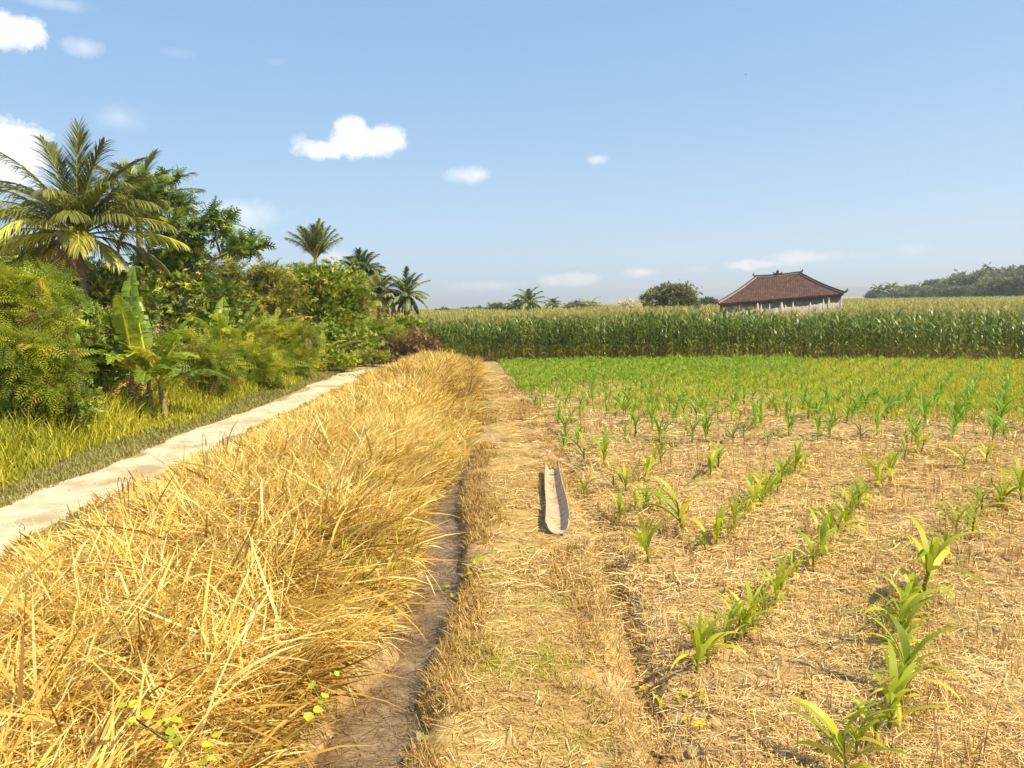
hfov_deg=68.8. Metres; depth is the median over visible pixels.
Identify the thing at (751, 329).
maize plant
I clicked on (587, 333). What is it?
maize plant
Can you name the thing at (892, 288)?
coconut palm
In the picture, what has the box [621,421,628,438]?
young maize plant
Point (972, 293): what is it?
leafy tree
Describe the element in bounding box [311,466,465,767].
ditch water
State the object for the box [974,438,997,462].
young maize plant
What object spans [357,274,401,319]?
coconut palm
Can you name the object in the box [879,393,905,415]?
young maize plant
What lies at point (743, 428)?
young maize plant
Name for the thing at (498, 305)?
leafy tree
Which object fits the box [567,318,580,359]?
maize plant
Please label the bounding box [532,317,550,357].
maize plant
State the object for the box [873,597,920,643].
young maize plant
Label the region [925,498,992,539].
young maize plant
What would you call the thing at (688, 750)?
clods
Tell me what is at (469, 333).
maize plant
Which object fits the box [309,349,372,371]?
leafy shrub
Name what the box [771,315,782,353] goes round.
maize plant
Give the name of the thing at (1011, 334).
maize plant
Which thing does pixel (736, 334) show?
maize plant
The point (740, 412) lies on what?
young maize plant
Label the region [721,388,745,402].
young maize plant
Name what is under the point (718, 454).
young maize plant
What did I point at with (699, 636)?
young maize plant
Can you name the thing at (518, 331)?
maize plant
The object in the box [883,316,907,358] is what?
maize plant
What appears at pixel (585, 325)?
maize plant
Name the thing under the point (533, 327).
maize plant
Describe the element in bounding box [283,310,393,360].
leafy shrub
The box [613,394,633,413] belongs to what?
young maize plant
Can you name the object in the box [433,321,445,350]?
maize plant
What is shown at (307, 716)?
creeping weed
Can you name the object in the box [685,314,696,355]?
maize plant
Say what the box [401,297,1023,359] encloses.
maize crop
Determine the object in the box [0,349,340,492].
green grass
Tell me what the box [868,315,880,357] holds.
maize plant
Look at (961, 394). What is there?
young maize plant
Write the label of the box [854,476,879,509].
young maize plant
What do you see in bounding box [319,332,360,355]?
banana plant
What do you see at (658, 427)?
young maize plant
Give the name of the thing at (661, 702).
creeping weed
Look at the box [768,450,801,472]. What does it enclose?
young maize plant
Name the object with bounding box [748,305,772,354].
maize plant
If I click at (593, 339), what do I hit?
maize plant
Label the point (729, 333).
maize plant
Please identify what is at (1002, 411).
young maize plant
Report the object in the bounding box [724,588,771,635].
young maize plant
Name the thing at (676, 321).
maize plant
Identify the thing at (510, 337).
maize plant
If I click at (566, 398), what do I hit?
young maize plant
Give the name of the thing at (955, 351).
maize plant
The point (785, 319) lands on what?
maize plant
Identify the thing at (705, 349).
maize plant
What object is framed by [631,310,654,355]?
maize plant
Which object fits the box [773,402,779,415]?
young maize plant
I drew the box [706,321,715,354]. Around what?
maize plant
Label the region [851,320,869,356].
maize plant
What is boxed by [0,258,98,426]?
feathery shrub
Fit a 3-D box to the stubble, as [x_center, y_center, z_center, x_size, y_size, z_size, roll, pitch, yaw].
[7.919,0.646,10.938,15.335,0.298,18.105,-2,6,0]
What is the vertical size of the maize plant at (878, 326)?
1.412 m
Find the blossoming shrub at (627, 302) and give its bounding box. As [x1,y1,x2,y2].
[611,297,645,308]
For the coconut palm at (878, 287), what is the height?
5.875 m
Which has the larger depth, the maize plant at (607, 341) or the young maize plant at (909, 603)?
the maize plant at (607, 341)
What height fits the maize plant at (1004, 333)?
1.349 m
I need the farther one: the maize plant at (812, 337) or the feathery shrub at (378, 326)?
the feathery shrub at (378, 326)
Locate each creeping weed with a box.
[114,700,196,756]
[197,731,221,765]
[297,663,338,721]
[416,731,428,742]
[450,557,482,596]
[653,688,704,705]
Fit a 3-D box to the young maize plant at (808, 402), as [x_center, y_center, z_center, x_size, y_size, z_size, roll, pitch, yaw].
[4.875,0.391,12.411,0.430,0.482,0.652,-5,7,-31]
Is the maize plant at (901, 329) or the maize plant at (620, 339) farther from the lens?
the maize plant at (620, 339)
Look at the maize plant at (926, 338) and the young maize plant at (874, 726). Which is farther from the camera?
the maize plant at (926, 338)
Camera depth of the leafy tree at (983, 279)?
225.46 m
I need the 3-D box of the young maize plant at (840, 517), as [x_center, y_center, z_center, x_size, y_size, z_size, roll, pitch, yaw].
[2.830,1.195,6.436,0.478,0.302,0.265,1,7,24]
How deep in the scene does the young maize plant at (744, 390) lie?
14.57 m
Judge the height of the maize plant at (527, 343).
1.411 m
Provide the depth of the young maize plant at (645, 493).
7.41 m
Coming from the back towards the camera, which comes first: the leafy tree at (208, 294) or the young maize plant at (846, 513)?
the leafy tree at (208, 294)
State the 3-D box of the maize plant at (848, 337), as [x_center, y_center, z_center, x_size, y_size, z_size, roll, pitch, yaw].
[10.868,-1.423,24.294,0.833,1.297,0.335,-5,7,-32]
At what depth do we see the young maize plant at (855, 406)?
12.30 m
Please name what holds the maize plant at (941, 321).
on the ground at (384, 660)
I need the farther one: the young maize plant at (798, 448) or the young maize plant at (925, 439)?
the young maize plant at (925, 439)
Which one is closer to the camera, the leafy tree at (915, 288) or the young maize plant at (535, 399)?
the young maize plant at (535, 399)
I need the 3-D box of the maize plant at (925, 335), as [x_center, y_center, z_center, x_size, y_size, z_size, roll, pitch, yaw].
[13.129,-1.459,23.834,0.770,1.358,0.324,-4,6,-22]
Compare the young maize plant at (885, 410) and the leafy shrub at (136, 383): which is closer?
the young maize plant at (885, 410)
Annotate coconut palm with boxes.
[0,117,191,313]
[59,148,207,283]
[283,218,343,263]
[339,247,386,280]
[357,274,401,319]
[377,266,429,339]
[503,298,526,311]
[510,286,548,311]
[544,297,561,308]
[575,296,602,309]
[870,283,885,298]
[876,285,890,297]
[885,281,898,298]
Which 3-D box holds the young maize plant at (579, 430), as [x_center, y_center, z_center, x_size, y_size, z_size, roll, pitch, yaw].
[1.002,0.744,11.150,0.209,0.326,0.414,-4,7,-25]
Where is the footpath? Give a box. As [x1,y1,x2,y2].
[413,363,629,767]
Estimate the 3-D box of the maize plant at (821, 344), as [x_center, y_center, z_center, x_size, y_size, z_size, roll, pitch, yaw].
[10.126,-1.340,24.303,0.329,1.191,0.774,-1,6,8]
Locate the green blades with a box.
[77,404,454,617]
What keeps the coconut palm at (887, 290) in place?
on the ground at (384, 660)
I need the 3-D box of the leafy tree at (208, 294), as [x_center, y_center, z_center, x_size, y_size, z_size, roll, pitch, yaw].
[-9.990,-2.426,22.871,4.141,4.497,3.008,-2,6,0]
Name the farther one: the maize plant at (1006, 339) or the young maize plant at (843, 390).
the maize plant at (1006, 339)
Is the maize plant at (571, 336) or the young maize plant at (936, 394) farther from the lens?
the maize plant at (571, 336)
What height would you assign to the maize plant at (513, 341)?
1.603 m
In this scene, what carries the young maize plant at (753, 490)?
on the ground at (384, 660)
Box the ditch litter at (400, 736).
[258,408,493,767]
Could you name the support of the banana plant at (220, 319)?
on the ground at (384, 660)
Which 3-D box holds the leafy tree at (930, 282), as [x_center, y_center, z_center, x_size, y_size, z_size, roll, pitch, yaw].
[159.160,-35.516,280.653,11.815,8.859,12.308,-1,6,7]
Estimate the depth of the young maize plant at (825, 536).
6.03 m
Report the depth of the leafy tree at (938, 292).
233.48 m
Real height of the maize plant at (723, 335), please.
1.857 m
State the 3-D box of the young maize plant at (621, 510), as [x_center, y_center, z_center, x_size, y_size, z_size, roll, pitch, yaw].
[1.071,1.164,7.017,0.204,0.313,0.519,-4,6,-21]
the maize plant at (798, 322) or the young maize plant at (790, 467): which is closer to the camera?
the young maize plant at (790, 467)
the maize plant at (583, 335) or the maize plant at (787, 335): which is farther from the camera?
the maize plant at (583, 335)
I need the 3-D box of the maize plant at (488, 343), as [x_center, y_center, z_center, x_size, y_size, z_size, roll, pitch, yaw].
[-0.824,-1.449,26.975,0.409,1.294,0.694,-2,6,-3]
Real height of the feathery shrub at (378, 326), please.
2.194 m
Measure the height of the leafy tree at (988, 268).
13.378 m
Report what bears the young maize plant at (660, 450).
on the ground at (384, 660)
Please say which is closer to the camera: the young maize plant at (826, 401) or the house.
the young maize plant at (826, 401)
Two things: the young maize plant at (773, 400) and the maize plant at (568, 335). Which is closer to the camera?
the young maize plant at (773, 400)
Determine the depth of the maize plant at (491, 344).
27.39 m
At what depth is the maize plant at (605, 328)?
26.16 m
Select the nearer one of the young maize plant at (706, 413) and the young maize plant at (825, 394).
the young maize plant at (706, 413)
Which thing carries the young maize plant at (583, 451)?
on the ground at (384, 660)
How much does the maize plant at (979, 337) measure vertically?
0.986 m
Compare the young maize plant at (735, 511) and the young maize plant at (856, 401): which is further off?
the young maize plant at (856, 401)
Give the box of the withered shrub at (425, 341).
[372,324,447,360]
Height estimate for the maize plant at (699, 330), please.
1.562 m
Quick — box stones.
[0,378,348,553]
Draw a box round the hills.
[698,286,875,300]
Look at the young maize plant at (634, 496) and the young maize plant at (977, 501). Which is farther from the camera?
the young maize plant at (634, 496)
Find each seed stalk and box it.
[117,477,134,524]
[202,433,206,463]
[219,432,227,463]
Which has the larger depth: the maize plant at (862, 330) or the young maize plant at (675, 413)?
the maize plant at (862, 330)
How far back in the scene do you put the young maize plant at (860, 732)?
3.36 m
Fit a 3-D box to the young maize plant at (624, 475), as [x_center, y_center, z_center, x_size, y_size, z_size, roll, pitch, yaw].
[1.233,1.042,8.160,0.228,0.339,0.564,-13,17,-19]
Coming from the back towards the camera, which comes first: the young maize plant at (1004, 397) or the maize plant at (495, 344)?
the maize plant at (495, 344)
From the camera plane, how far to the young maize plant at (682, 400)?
14.61 m
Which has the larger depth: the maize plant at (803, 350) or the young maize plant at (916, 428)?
the maize plant at (803, 350)
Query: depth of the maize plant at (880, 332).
24.23 m
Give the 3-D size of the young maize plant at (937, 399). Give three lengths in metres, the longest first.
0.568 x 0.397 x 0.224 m
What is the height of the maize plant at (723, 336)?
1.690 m
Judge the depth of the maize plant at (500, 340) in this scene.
26.90 m
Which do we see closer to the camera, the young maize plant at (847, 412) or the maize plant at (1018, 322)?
the young maize plant at (847, 412)
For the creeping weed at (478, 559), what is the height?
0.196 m
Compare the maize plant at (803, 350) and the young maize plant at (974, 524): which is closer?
the young maize plant at (974, 524)
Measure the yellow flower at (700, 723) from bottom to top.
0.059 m
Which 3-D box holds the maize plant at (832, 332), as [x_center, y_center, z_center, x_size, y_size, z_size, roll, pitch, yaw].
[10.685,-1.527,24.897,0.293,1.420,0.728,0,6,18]
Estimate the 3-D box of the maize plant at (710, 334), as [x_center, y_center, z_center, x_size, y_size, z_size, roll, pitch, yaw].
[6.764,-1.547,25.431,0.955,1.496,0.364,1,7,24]
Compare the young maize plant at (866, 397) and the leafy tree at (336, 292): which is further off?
the leafy tree at (336, 292)
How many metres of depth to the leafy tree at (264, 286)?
26.64 m
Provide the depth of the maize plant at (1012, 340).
22.14 m
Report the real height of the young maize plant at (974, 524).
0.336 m
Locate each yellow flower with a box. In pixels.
[684,715,690,727]
[693,720,705,734]
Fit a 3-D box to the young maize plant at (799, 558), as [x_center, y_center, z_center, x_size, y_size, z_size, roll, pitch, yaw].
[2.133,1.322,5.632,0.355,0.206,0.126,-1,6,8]
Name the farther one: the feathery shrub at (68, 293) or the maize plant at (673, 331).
the maize plant at (673, 331)
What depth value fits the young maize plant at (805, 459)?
8.92 m
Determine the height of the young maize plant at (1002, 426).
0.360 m
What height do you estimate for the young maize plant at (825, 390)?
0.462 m
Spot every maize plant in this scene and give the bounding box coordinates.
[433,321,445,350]
[442,326,452,351]
[445,324,458,354]
[447,324,455,353]
[452,321,462,352]
[454,327,463,353]
[457,323,470,353]
[457,325,469,356]
[462,321,473,357]
[463,327,476,358]
[469,330,481,355]
[470,326,478,355]
[474,329,479,354]
[476,320,487,359]
[479,326,487,355]
[480,321,490,358]
[484,326,492,356]
[486,320,497,359]
[487,328,494,358]
[489,331,497,360]
[494,322,507,357]
[494,324,504,361]
[495,320,503,358]
[497,319,512,362]
[499,323,509,357]
[503,315,512,358]
[503,319,524,359]
[504,323,520,358]
[505,317,515,359]
[505,325,508,356]
[510,317,528,357]
[513,312,521,358]
[515,326,529,356]
[517,317,531,352]
[518,325,532,359]
[519,319,528,357]
[520,329,537,357]
[521,321,539,361]
[523,314,533,358]
[525,312,536,354]
[525,327,538,358]
[527,393,542,405]
[532,314,542,359]
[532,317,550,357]
[535,313,547,353]
[539,320,554,358]
[540,317,546,357]
[541,320,561,357]
[542,325,554,358]
[550,314,562,356]
[551,316,566,359]
[552,408,564,424]
[553,427,575,450]
[555,413,574,433]
[556,314,564,357]
[556,429,610,462]
[557,310,576,357]
[558,312,573,357]
[558,405,581,419]
[559,391,573,404]
[560,317,568,358]
[561,313,581,361]
[566,325,577,360]
[566,472,599,498]
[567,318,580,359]
[567,321,577,358]
[570,422,583,442]
[573,394,587,407]
[575,313,587,358]
[577,317,587,357]
[577,320,596,355]
[578,403,583,418]
[579,317,594,354]
[583,313,590,355]
[584,429,615,464]
[587,320,596,355]
[587,322,601,358]
[588,458,634,486]
[589,314,612,356]
[590,390,595,404]
[592,324,605,358]
[597,428,610,443]
[600,324,603,354]
[602,318,617,351]
[602,319,611,358]
[606,327,609,357]
[606,488,636,522]
[607,326,617,357]
[609,313,616,359]
[610,461,636,489]
[612,391,621,406]
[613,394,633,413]
[614,312,625,358]
[614,324,623,355]
[615,323,622,357]
[615,396,635,413]
[618,320,639,354]
[618,322,630,357]
[619,314,632,358]
[619,389,638,402]
[619,510,671,563]
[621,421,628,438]
[622,311,635,352]
[622,465,639,477]
[622,488,643,512]
[624,490,662,508]
[625,321,636,356]
[627,311,649,355]
[628,411,655,435]
[628,480,654,505]
[629,454,660,480]
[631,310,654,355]
[631,312,644,355]
[631,317,641,353]
[631,400,636,423]
[634,316,644,356]
[635,311,655,354]
[636,401,666,428]
[636,405,654,419]
[636,475,722,532]
[637,324,656,360]
[641,436,674,462]
[642,307,664,357]
[646,312,658,358]
[646,318,650,351]
[646,392,655,413]
[650,319,667,356]
[650,413,675,442]
[650,446,663,467]
[651,321,660,355]
[651,418,677,437]
[653,482,663,504]
[656,310,665,358]
[656,312,682,354]
[656,313,672,356]
[658,313,668,355]
[662,394,676,410]
[663,393,691,409]
[664,317,676,354]
[668,403,679,419]
[668,409,714,442]
[668,613,747,663]
[669,319,676,355]
[670,407,676,422]
[670,607,736,673]
[672,320,683,352]
[673,389,687,405]
[674,319,679,354]
[675,412,696,430]
[676,323,683,354]
[676,395,701,413]
[676,400,690,412]
[678,311,698,355]
[678,316,693,354]
[678,397,710,419]
[681,312,696,351]
[681,313,694,355]
[681,324,690,356]
[684,533,726,553]
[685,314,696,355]
[688,308,707,356]
[690,395,708,410]
[692,319,707,356]
[694,318,702,352]
[694,406,725,434]
[694,595,760,648]
[696,418,714,439]
[699,324,712,356]
[699,590,785,642]
[700,317,705,357]
[700,323,709,356]
[700,403,719,421]
[701,317,720,355]
[701,447,721,476]
[701,502,728,545]
[704,320,713,356]
[704,397,722,414]
[704,437,740,467]
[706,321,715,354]
[707,402,728,417]
[708,510,746,538]
[712,308,735,354]
[714,312,733,355]
[714,323,722,354]
[715,419,751,443]
[716,308,731,349]
[716,316,736,356]
[719,515,726,536]
[721,312,733,354]
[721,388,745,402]
[723,390,746,406]
[723,497,754,529]
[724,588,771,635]
[725,402,735,421]
[726,411,765,435]
[727,310,747,354]
[728,495,758,516]
[729,316,742,357]
[729,493,763,513]
[731,576,782,627]
[732,314,750,355]
[734,315,749,356]
[734,317,743,355]
[734,390,746,406]
[734,598,762,637]
[735,403,748,418]
[740,322,756,353]
[740,386,755,404]
[740,467,793,499]
[742,470,766,509]
[742,583,791,618]
[743,307,752,354]
[744,315,761,355]
[744,395,766,410]
[746,320,757,353]
[746,388,763,399]
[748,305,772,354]
[749,489,772,506]
[750,549,798,596]
[751,316,770,353]
[751,404,757,427]
[751,474,775,505]
[752,313,758,357]
[752,316,769,355]
[753,425,783,443]
[755,312,778,355]
[756,401,766,426]
[756,561,786,607]
[759,464,798,491]
[760,453,807,482]
[763,322,772,357]
[765,391,778,406]
[766,313,779,355]
[767,476,786,494]
[768,322,777,355]
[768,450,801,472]
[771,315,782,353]
[773,317,783,354]
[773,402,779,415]
[775,399,796,415]
[776,549,819,567]
[777,459,800,478]
[778,325,788,353]
[778,411,799,427]
[779,309,797,355]
[780,549,807,580]
[781,312,791,356]
[781,409,796,436]
[782,530,838,571]
[782,696,919,767]
[784,324,789,355]
[785,327,798,355]
[787,315,804,356]
[788,316,796,352]
[789,440,817,472]
[790,322,806,357]
[790,393,822,419]
[791,314,806,350]
[794,390,809,408]
[795,316,810,357]
[798,316,819,356]
[800,392,833,413]
[800,452,813,467]
[801,405,822,419]
[804,315,818,356]
[806,504,846,556]
[807,405,851,433]
[809,325,818,356]
[810,504,852,536]
[811,322,821,357]
[811,414,825,440]
[811,528,835,546]
[813,325,829,356]
[814,399,826,414]
[814,501,867,533]
[815,389,833,405]
[816,315,840,355]
[818,324,827,356]
[819,323,831,358]
[820,385,834,404]
[823,396,829,412]
[823,416,844,436]
[823,712,887,753]
[824,319,845,358]
[825,405,835,422]
[826,486,877,513]
[828,499,866,531]
[829,311,856,358]
[830,315,848,359]
[830,317,837,356]
[831,308,845,355]
[831,394,867,421]
[832,391,849,401]
[834,383,852,398]
[836,485,864,511]
[836,612,983,701]
[837,638,957,734]
[838,319,848,357]
[838,400,863,418]
[839,316,861,350]
[839,414,879,439]
[840,506,867,524]
[840,588,952,641]
[841,692,913,746]
[843,321,852,357]
[844,314,860,357]
[845,395,869,411]
[845,479,872,508]
[848,455,906,488]
[849,387,871,402]
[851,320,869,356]
[852,310,873,356]
[852,318,866,358]
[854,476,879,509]
[855,388,878,408]
[859,312,868,354]
[864,321,878,357]
[866,315,879,352]
[866,626,937,666]
[867,395,900,420]
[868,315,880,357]
[868,388,884,397]
[869,410,883,435]
[869,650,910,735]
[871,654,938,708]
[872,316,891,355]
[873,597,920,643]
[874,591,934,622]
[874,622,916,667]
[876,327,886,353]
[876,574,917,632]
[877,310,886,356]
[877,316,893,357]
[879,393,900,411]
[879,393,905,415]
[880,435,927,459]
[880,447,903,471]
[882,452,901,480]
[883,315,894,358]
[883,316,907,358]
[887,311,909,356]
[890,317,905,350]
[891,321,899,357]
[892,388,916,404]
[892,392,904,406]
[893,322,910,355]
[893,402,923,424]
[894,422,922,442]
[895,564,933,609]
[897,565,928,607]
[898,315,908,356]
[899,320,911,357]
[900,427,949,452]
[900,512,985,598]
[903,318,912,357]
[904,417,934,436]
[905,409,921,435]
[906,311,920,357]
[911,395,939,413]
[912,391,933,420]
[913,327,920,356]
[913,429,924,452]
[915,319,939,357]
[917,318,929,358]
[921,317,932,357]
[922,320,936,353]
[923,389,941,408]
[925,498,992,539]
[925,526,971,560]
[926,316,943,357]
[927,389,948,407]
[930,318,942,353]
[931,315,953,355]
[931,317,950,358]
[935,322,941,357]
[936,397,970,422]
[936,442,991,468]
[942,413,961,438]
[942,497,1010,538]
[943,400,972,422]
[945,313,966,358]
[945,324,955,358]
[945,386,974,403]
[950,408,959,430]
[950,481,1016,511]
[953,494,991,518]
[954,325,963,357]
[955,397,985,416]
[957,383,976,399]
[958,317,968,356]
[958,505,980,527]
[959,322,977,357]
[964,325,974,356]
[966,384,976,404]
[967,382,984,397]
[969,326,979,357]
[970,466,1023,510]
[971,329,982,358]
[972,325,979,357]
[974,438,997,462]
[976,313,991,357]
[977,324,998,357]
[978,317,996,358]
[979,398,1016,415]
[980,414,1009,439]
[983,407,1008,432]
[984,324,1003,358]
[987,389,1015,411]
[987,488,1015,504]
[988,396,1021,421]
[990,314,1003,356]
[991,327,1001,358]
[991,456,1023,501]
[993,391,1012,404]
[993,415,1015,437]
[995,320,1013,355]
[996,322,1008,357]
[997,316,1013,357]
[998,482,1009,504]
[1004,324,1023,357]
[1005,324,1020,357]
[1008,315,1015,356]
[1008,325,1023,357]
[1012,312,1022,358]
[1015,320,1023,358]
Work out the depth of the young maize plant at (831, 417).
11.17 m
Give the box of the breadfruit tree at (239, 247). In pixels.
[119,163,276,346]
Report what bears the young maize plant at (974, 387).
on the ground at (384, 660)
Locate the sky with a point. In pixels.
(489, 150)
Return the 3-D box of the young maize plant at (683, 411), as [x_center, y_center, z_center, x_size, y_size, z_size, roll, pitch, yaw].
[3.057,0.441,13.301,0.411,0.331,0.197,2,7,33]
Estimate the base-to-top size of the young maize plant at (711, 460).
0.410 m
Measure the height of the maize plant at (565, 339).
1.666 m
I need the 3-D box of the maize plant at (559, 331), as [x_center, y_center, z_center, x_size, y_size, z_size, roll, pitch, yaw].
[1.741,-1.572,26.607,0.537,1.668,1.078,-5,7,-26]
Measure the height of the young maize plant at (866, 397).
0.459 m
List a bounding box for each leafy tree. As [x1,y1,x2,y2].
[0,222,165,332]
[66,247,177,366]
[124,236,252,359]
[198,253,317,341]
[278,256,381,338]
[342,271,396,339]
[460,305,482,309]
[486,301,505,309]
[562,300,583,308]
[638,280,702,309]
[698,295,717,305]
[862,291,870,297]
[867,289,883,298]
[889,288,905,297]
[898,290,916,297]
[902,283,919,290]
[909,286,921,297]
[916,288,935,297]
[918,285,937,296]
[919,278,948,286]
[931,277,952,286]
[931,283,948,296]
[932,287,949,297]
[937,282,960,297]
[945,271,968,284]
[948,269,965,286]
[949,285,973,296]
[958,272,995,289]
[964,284,985,296]
[969,262,997,274]
[970,269,992,274]
[972,280,999,296]
[973,276,992,284]
[982,268,1008,277]
[982,276,1004,295]
[988,270,1023,295]
[989,269,1022,279]
[996,263,1023,275]
[996,275,1023,296]
[1013,265,1023,275]
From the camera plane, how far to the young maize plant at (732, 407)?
12.36 m
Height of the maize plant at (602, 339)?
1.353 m
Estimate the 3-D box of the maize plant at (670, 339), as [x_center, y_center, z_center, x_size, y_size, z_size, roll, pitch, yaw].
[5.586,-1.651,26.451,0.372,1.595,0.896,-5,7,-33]
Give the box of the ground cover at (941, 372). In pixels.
[444,355,1023,764]
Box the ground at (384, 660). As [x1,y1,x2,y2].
[0,296,1023,767]
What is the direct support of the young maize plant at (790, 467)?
on the ground at (384, 660)
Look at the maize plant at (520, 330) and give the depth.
27.52 m
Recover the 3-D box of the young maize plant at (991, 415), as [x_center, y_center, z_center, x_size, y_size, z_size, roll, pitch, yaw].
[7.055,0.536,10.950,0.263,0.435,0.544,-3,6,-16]
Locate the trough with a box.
[544,459,569,534]
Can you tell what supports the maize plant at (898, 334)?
on the ground at (384, 660)
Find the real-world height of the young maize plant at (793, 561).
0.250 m
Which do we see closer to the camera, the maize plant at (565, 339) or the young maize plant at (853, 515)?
the young maize plant at (853, 515)
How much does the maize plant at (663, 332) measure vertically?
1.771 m
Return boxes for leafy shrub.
[0,376,103,433]
[61,300,140,401]
[96,371,146,400]
[143,374,188,398]
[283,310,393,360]
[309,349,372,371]
[345,347,398,366]
[383,313,445,340]
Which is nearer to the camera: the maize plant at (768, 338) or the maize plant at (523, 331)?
the maize plant at (768, 338)
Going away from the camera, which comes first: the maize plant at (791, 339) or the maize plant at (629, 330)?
the maize plant at (791, 339)
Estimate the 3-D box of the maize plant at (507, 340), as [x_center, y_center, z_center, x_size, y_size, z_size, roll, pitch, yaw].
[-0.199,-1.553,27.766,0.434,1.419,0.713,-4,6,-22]
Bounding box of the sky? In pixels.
[0,0,1023,314]
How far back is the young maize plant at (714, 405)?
13.29 m
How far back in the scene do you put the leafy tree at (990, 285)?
198.12 m
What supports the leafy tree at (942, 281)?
on the ground at (384, 660)
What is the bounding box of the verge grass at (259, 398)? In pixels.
[0,360,397,534]
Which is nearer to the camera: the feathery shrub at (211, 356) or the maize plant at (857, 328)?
the feathery shrub at (211, 356)
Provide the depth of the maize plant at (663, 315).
26.12 m
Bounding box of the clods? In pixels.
[530,397,1023,767]
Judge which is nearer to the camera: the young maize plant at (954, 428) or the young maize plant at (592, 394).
the young maize plant at (954, 428)
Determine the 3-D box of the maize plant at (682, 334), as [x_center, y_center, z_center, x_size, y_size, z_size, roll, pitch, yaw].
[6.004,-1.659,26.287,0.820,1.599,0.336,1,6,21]
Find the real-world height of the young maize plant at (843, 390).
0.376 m
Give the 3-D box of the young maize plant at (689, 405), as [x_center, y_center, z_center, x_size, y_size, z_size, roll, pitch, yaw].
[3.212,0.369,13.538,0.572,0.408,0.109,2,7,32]
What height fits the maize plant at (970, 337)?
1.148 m
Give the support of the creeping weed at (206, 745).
on the golden grass at (156, 636)
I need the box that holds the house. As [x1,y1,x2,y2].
[714,269,847,315]
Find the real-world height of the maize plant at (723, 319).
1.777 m
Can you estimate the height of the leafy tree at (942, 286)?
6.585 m
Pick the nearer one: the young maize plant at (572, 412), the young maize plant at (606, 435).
the young maize plant at (606, 435)
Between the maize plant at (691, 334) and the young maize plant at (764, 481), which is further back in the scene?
the maize plant at (691, 334)
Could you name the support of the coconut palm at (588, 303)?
on the ground at (384, 660)
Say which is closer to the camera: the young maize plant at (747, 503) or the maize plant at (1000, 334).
the young maize plant at (747, 503)
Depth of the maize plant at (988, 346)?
22.61 m
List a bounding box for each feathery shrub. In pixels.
[0,254,100,314]
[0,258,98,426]
[142,324,256,400]
[215,329,307,391]
[233,308,329,378]
[343,314,409,363]
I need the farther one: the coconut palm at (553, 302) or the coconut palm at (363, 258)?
the coconut palm at (553, 302)
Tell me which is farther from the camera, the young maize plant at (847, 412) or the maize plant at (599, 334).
the maize plant at (599, 334)
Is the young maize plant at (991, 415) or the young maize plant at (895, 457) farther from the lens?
the young maize plant at (991, 415)
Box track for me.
[0,358,396,557]
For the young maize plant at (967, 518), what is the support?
on the ground at (384, 660)
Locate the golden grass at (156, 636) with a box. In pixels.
[0,348,488,767]
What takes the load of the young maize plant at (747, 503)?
on the ground at (384, 660)
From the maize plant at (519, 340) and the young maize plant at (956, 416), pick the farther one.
the maize plant at (519, 340)
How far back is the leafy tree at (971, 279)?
231.21 m
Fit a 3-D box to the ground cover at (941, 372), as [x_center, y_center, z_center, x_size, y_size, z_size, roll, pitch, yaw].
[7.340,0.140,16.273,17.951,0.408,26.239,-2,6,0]
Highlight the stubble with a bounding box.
[521,367,1023,767]
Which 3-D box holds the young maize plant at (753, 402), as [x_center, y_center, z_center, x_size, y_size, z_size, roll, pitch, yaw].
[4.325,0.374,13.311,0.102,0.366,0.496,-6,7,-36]
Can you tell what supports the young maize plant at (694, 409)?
on the ground at (384, 660)
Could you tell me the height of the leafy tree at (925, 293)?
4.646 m
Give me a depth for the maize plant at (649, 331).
26.59 m
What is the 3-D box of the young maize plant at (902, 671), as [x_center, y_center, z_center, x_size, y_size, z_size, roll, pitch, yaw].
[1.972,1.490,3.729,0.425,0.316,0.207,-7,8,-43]
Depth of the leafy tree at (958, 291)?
220.87 m
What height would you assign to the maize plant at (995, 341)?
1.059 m
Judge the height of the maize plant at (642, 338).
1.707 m
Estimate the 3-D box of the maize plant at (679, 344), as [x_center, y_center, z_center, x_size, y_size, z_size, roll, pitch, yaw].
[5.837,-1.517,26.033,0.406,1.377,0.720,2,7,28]
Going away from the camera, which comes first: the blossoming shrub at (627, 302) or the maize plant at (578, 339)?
the maize plant at (578, 339)
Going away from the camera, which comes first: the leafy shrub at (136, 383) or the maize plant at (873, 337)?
the leafy shrub at (136, 383)
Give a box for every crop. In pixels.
[363,295,1023,324]
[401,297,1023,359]
[498,353,1023,404]
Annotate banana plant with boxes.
[76,266,230,419]
[168,297,281,348]
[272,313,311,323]
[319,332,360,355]
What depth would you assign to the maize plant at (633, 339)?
26.74 m
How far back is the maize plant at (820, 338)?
24.56 m
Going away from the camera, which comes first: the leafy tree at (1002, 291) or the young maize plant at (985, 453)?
the young maize plant at (985, 453)
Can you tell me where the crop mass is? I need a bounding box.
[282,297,1018,318]
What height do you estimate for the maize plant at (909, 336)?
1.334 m
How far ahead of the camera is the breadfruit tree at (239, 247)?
22.33 m
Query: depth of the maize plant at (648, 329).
26.17 m
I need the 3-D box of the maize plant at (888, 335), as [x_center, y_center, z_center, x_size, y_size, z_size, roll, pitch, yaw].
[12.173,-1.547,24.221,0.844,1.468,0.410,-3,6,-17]
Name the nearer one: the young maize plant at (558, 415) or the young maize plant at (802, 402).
the young maize plant at (558, 415)
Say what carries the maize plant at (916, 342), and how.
on the ground at (384, 660)
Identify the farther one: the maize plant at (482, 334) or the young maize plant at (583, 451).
the maize plant at (482, 334)

